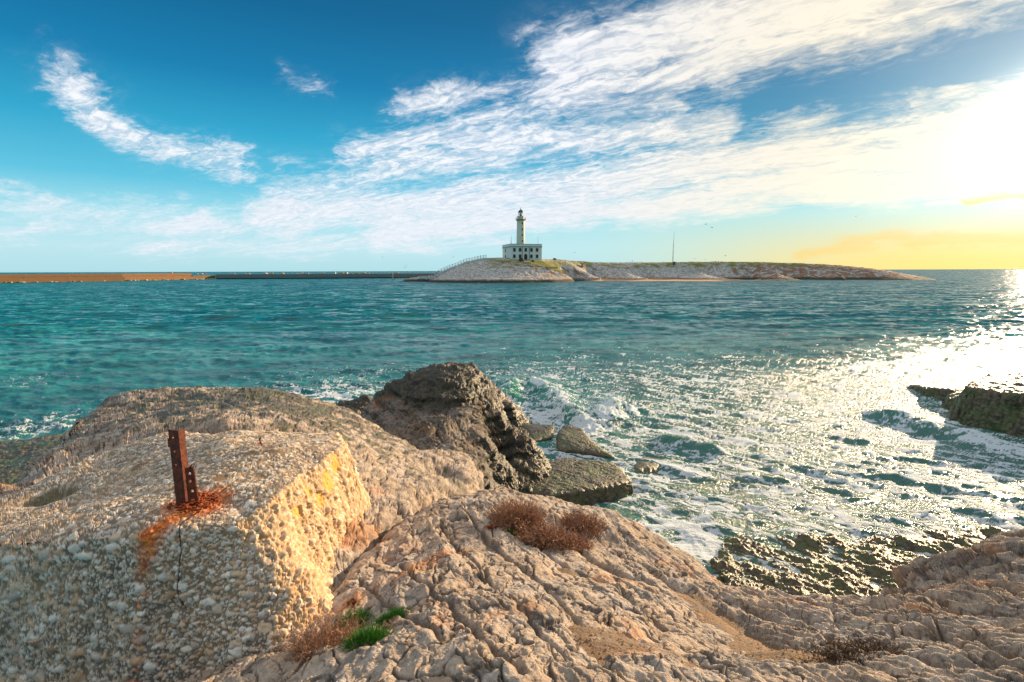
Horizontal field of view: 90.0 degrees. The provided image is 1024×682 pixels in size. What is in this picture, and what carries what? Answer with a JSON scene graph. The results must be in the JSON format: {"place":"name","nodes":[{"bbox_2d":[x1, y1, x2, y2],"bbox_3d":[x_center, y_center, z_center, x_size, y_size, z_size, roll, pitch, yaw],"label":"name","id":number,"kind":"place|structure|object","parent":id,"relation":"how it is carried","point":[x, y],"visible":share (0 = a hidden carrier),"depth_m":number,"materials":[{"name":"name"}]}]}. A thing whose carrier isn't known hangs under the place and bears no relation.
{"place":"outdoors","nodes":[
{"label":"outdoors","id":0,"kind":"place"},
{"bbox_2d":[0,269,1023,585],"bbox_3d":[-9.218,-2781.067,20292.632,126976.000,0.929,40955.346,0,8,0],"label":"sea","id":1,"kind":"structure","parent":0,"point":[764,411],"depth_m":32.89,"materials":[{"name":"liquid"}]},
{"bbox_2d":[0,434,61,484],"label":"sea ledge","id":2,"kind":"object","parent":1,"relation":"in","point":[17,456],"visible":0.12,"depth_m":15.09,"materials":[{"name":"grey stone"}]},
{"bbox_2d":[0,273,215,282],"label":"breakwater","id":3,"kind":"object","parent":1,"relation":"in","point":[17,278],"visible":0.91,"depth_m":331.51,"materials":[{"name":"stone"}]},
{"bbox_2d":[215,273,434,278],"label":"breakwater","id":4,"kind":"object","parent":1,"relation":"in","point":[281,276],"visible":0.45,"depth_m":423.23,"materials":[{"name":"grey concrete"}]},
{"bbox_2d":[333,362,551,494],"bbox_3d":[-2.541,2.306,17.931,9.090,3.817,17.824,-3,8,-22],"label":"headland rock","id":5,"kind":"object","parent":1,"relation":"in","point":[475,413],"visible":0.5,"depth_m":14.16,"materials":[{"name":"grey stone"}]},
{"bbox_2d":[521,424,554,441],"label":"reef slab","id":6,"kind":"structure","parent":1,"relation":"in","point":[540,432],"depth_m":18.65,"materials":[{"name":"grey stone"}]},
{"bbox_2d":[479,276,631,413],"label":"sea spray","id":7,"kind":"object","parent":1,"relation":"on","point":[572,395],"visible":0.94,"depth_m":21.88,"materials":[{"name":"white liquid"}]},
{"bbox_2d":[530,458,633,505],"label":"reef slab","id":8,"kind":"structure","parent":1,"relation":"in","point":[582,482],"depth_m":13.67,"materials":[{"name":"grey stone"}]},
{"bbox_2d":[556,425,614,458],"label":"reef slab","id":9,"kind":"structure","parent":1,"relation":"in","point":[572,439],"depth_m":17.18,"materials":[{"name":"grey stone"}]},
{"bbox_2d":[633,457,664,473],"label":"reef slab","id":10,"kind":"structure","parent":1,"relation":"in","point":[644,467],"depth_m":15.60,"materials":[{"name":"grey stone"}]},
{"bbox_2d":[859,525,1009,553],"bbox_3d":[10.207,4.533,11.369,5.872,0.718,2.867,3,9,24],"label":"shore ledge","id":11,"kind":"object","parent":1,"relation":"in","point":[943,540],"visible":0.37,"depth_m":11.36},
{"bbox_2d":[907,383,963,400],"bbox_3d":[20.572,2.501,24.762,2.701,1.058,3.997,5,10,35],"label":"offshore rock","id":12,"kind":"object","parent":1,"relation":"in","point":[940,391],"visible":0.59,"depth_m":24.17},
{"bbox_2d":[940,389,962,409],"bbox_3d":[20.484,2.645,22.909,4.988,1.334,2.113,-8,11,-44],"label":"offshore rock","id":13,"kind":"object","parent":1,"relation":"in","point":[948,401],"visible":0.17,"depth_m":22.29,"materials":[{"name":"grey stone"}]},
{"bbox_2d":[946,371,1023,436],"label":"offshore rock","id":14,"kind":"object","parent":1,"relation":"in","point":[993,401],"visible":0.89,"depth_m":19.59,"materials":[{"name":"stone"}]},
{"bbox_2d":[0,0,1023,271],"label":"sky","id":15,"kind":"structure","parent":0,"point":[136,135],"materials":[{"name":"blue"}]},
{"bbox_2d":[168,487,1023,681],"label":"ground","id":16,"kind":"structure","parent":0,"point":[627,600],"depth_m":3.38,"materials":[{"name":"stone"}]},
{"bbox_2d":[0,430,371,681],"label":"concrete block","id":17,"kind":"structure","parent":16,"relation":"on","point":[113,568],"depth_m":3.67,"materials":[{"name":"beige concrete"}]},
{"bbox_2d":[167,428,198,505],"bbox_3d":[-2.539,1.003,3.960,0.194,0.660,0.056,1,8,16],"label":"steel post","id":18,"kind":"object","parent":17,"relation":"on","point":[184,486],"visible":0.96,"depth_m":3.94,"materials":[{"name":"brown metal"}]},
{"bbox_2d":[167,492,219,511],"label":"rust flakes","id":19,"kind":"object","parent":17,"relation":"on","point":[210,498],"visible":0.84,"depth_m":3.96,"materials":[{"name":"brown metal"}]},
{"bbox_2d":[0,386,483,589],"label":"limestone outcrop","id":20,"kind":"object","parent":16,"relation":"on","point":[401,479],"visible":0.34,"depth_m":8.02,"materials":[{"name":"beige stone"}]},
{"bbox_2d":[267,607,375,666],"bbox_3d":[-1.166,1.865,3.204,0.656,0.424,0.590,0,8,0],"label":"dry shrub","id":21,"kind":"object","parent":16,"relation":"on","point":[329,634],"visible":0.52,"depth_m":3.17,"materials":[{"name":"brown plant"}]},
{"bbox_2d":[342,598,355,605],"bbox_3d":[-1.250,2.011,3.931,0.122,0.057,0.119,0,8,0],"label":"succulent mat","id":22,"kind":"object","parent":16,"relation":"on","point":[352,600],"visible":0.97,"depth_m":3.92,"materials":[{"name":"brown plant"}]},
{"bbox_2d":[334,606,373,631],"bbox_3d":[-1.099,1.933,3.534,0.303,0.188,0.303,0,8,0],"label":"grass tuft","id":23,"kind":"object","parent":16,"relation":"on","point":[361,614],"visible":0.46,"depth_m":3.54,"materials":[{"name":"green plant"}]},
{"bbox_2d":[338,620,396,652],"bbox_3d":[-0.856,1.763,2.995,0.377,0.222,0.327,0,8,0],"label":"grass tuft","id":24,"kind":"object","parent":16,"relation":"on","point":[366,636],"visible":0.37,"depth_m":2.99,"materials":[{"name":"green plant"}]},
{"bbox_2d":[372,606,413,624],"bbox_3d":[-0.795,1.844,3.378,0.296,0.164,0.221,0,8,0],"label":"grass tuft","id":25,"kind":"object","parent":16,"relation":"on","point":[392,614],"visible":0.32,"depth_m":3.39,"materials":[{"name":"green plant"}]},
{"bbox_2d":[484,524,499,531],"bbox_3d":[-0.207,1.953,5.325,0.213,0.064,0.147,0,8,0],"label":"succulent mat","id":26,"kind":"object","parent":16,"relation":"on","point":[491,527],"visible":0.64,"depth_m":5.32,"materials":[{"name":"red plant"}]},
{"bbox_2d":[502,529,517,534],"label":"grass tuft","id":27,"kind":"object","parent":16,"relation":"on","point":[512,533],"visible":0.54,"depth_m":5.27,"materials":[{"name":"plant"}]},
{"bbox_2d":[482,495,552,534],"bbox_3d":[0.064,1.857,5.507,0.789,0.399,0.789,0,8,0],"label":"dry shrub","id":28,"kind":"object","parent":16,"relation":"on","point":[512,518],"visible":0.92,"depth_m":5.47,"materials":[{"name":"brown plant"}]},
{"bbox_2d":[513,518,595,554],"bbox_3d":[0.434,1.991,5.160,0.872,0.360,0.606,0,8,0],"label":"dry shrub","id":29,"kind":"object","parent":16,"relation":"on","point":[543,538],"visible":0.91,"depth_m":5.10,"materials":[{"name":"brown plant"}]},
{"bbox_2d":[555,504,608,538],"bbox_3d":[0.767,2.010,5.722,0.635,0.342,0.590,4,9,27],"label":"dry shrub","id":30,"kind":"object","parent":16,"relation":"on","point":[581,521],"visible":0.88,"depth_m":5.64,"materials":[{"name":"brown plant"}]},
{"bbox_2d":[710,530,939,600],"bbox_3d":[5.897,4.715,9.825,7.927,0.797,4.992,-8,11,-44],"label":"tidal ledge","id":31,"kind":"object","parent":16,"relation":"on","point":[854,575],"visible":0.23,"depth_m":10.35,"materials":[{"name":"stone"}]},
{"bbox_2d":[781,631,913,665],"bbox_3d":[1.738,1.710,2.669,0.688,0.417,0.492,0,8,0],"label":"dry shrub","id":32,"kind":"object","parent":16,"relation":"on","point":[831,656],"visible":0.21,"depth_m":2.65,"materials":[{"name":"brown plant"}]},
{"bbox_2d":[401,258,934,282],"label":"island terrain","id":33,"kind":"structure","parent":0,"point":[491,271],"depth_m":305.60,"materials":[{"name":"grey stone"}]},
{"bbox_2d":[419,258,485,278],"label":"stair wall","id":34,"kind":"structure","parent":33,"relation":"on","point":[449,268],"depth_m":292.64,"materials":[{"name":"white paint"}]},
{"bbox_2d":[419,255,485,276],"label":"stair railing","id":35,"kind":"object","parent":33,"relation":"on","point":[452,266],"visible":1,"depth_m":294.27,"materials":[{"name":"metal"}]},
{"bbox_2d":[502,209,541,260],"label":"lighthouse","id":36,"kind":"object","parent":33,"relation":"on","point":[520,248],"visible":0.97,"depth_m":292.92,"materials":[{"name":"white stone"}]},
{"bbox_2d":[487,260,581,280],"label":"garden fence","id":37,"kind":"object","parent":33,"relation":"on","point":[532,266],"visible":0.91,"depth_m":281.60,"materials":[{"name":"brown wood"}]}
]}

